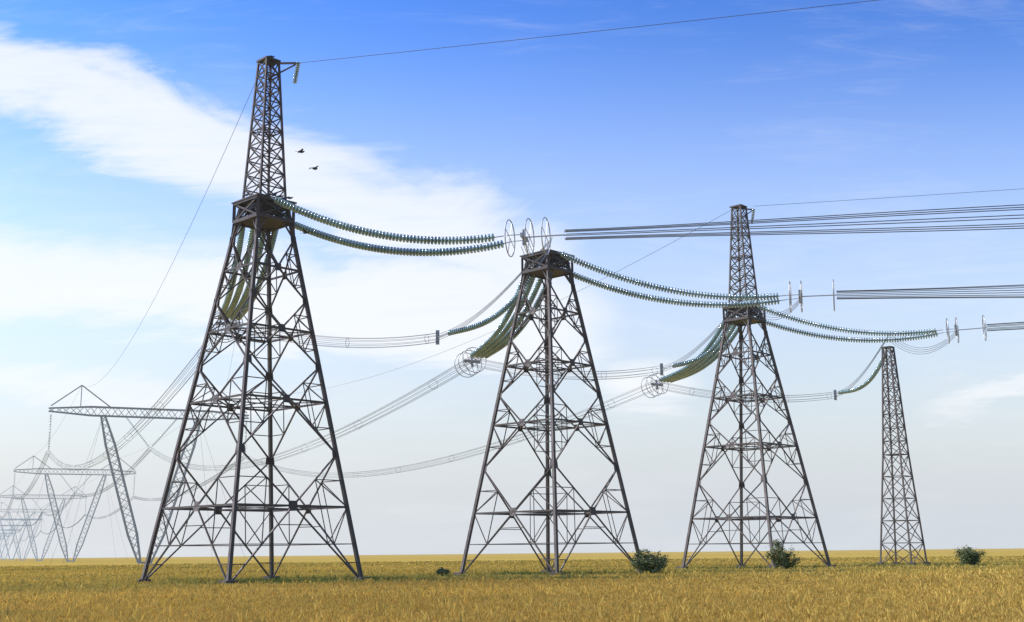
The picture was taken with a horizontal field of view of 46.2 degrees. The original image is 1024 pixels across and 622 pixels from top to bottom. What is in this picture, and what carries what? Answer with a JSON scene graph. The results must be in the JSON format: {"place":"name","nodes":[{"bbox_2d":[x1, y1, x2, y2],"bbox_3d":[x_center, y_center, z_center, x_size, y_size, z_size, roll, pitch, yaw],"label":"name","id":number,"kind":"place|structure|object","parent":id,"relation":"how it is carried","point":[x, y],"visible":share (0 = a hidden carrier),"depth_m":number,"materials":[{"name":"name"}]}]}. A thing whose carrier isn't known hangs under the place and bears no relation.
{"place":"outdoors","nodes":[
{"label":"outdoors","id":0,"kind":"place"},
{"bbox_2d":[0,548,1023,621],"bbox_3d":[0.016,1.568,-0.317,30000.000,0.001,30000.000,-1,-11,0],"label":"ground","id":1,"kind":"structure","parent":0,"point":[131,561],"depth_m":516.37,"materials":[{"name":"yellow plant"}]},
{"bbox_2d":[0,527,19,557],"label":"suspension tower","id":2,"kind":"structure","parent":1,"relation":"on","point":[8,535],"depth_m":1561.83,"materials":[{"name":"grey metal"}]},
{"bbox_2d":[0,520,29,559],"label":"suspension tower","id":3,"kind":"structure","parent":1,"relation":"on","point":[12,539],"depth_m":1350.60,"materials":[{"name":"grey metal"}]},
{"bbox_2d":[0,513,41,559],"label":"suspension tower","id":4,"kind":"structure","parent":1,"relation":"on","point":[21,535],"depth_m":1138.78,"materials":[{"name":"grey metal"}]},
{"bbox_2d":[0,502,59,560],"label":"suspension tower","id":5,"kind":"structure","parent":1,"relation":"on","point":[33,530],"depth_m":930.06,"materials":[{"name":"grey metal"}]},
{"bbox_2d":[0,486,86,560],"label":"suspension tower","id":6,"kind":"structure","parent":1,"relation":"on","point":[29,519],"depth_m":721.59,"materials":[{"name":"grey metal"}]},
{"bbox_2d":[13,456,135,561],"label":"suspension tower","id":7,"kind":"structure","parent":1,"relation":"on","point":[60,522],"depth_m":513.77,"materials":[{"name":"grey metal"}]},
{"bbox_2d":[48,385,248,563],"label":"suspension tower","id":8,"kind":"structure","parent":1,"relation":"on","point":[105,416],"depth_m":305.10,"materials":[{"name":"grey metal"}]},
{"bbox_2d":[137,56,370,583],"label":"anchor tower","id":9,"kind":"structure","parent":1,"relation":"on","point":[260,210],"depth_m":77.21,"materials":[{"name":"metal"}]},
{"bbox_2d":[0,62,937,543],"bbox_3d":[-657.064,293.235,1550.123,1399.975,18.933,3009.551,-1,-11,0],"label":"insulator strings","id":10,"kind":"object","parent":9,"relation":"attached to","point":[496,340],"visible":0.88,"depth_m":91.12,"materials":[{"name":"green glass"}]},
{"bbox_2d":[48,83,986,496],"bbox_3d":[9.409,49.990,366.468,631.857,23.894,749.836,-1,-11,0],"label":"line fittings","id":11,"kind":"object","parent":10,"relation":"attached to","point":[524,241],"visible":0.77,"depth_m":94.92,"materials":[{"name":"silver metal"}]},
{"bbox_2d":[256,61,752,215],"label":"mast arms","id":12,"kind":"object","parent":9,"relation":"attached to","point":[276,63],"visible":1,"depth_m":80.82},
{"bbox_2d":[435,567,450,575],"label":"shrub","id":13,"kind":"object","parent":1,"relation":"on","point":[440,570],"visible":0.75,"depth_m":84.00,"materials":[{"name":"green plant"}]},
{"bbox_2d":[0,555,1023,621],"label":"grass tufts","id":14,"kind":"object","parent":1,"relation":"on","point":[613,590],"visible":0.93,"depth_m":46.09,"materials":[{"name":"plant"}]},
{"bbox_2d":[0,0,1023,561],"bbox_3d":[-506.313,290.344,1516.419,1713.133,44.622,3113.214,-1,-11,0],"label":"conductors","id":15,"kind":"structure","parent":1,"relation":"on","point":[868,230],"depth_m":86.75,"materials":[{"name":"grey metal"}]},
{"bbox_2d":[453,249,639,575],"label":"anchor tower","id":16,"kind":"structure","parent":1,"relation":"on","point":[550,267],"depth_m":91.51,"materials":[{"name":"metal"}]},
{"bbox_2d":[630,549,670,573],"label":"shrub","id":17,"kind":"object","parent":1,"relation":"on","point":[650,563],"visible":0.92,"depth_m":85.11,"materials":[{"name":"green plant"}]},
{"bbox_2d":[676,204,835,568],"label":"anchor tower","id":18,"kind":"structure","parent":1,"relation":"on","point":[746,317],"depth_m":112.75,"materials":[{"name":"metal"}]},
{"bbox_2d":[764,538,800,568],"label":"shrub","id":19,"kind":"object","parent":1,"relation":"on","point":[781,558],"visible":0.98,"depth_m":100.11,"materials":[{"name":"green plant"}]},
{"bbox_2d":[876,346,930,564],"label":"mast tower","id":20,"kind":"structure","parent":1,"relation":"on","point":[890,417],"depth_m":125.07,"materials":[{"name":"metal"}]},
{"bbox_2d":[0,0,1023,558],"label":"sky","id":21,"kind":"structure","parent":0,"point":[118,118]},
{"bbox_2d":[953,544,985,564],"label":"shrub","id":22,"kind":"object","parent":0,"point":[969,555],"visible":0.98,"depth_m":112.32,"materials":[{"name":"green plant"}]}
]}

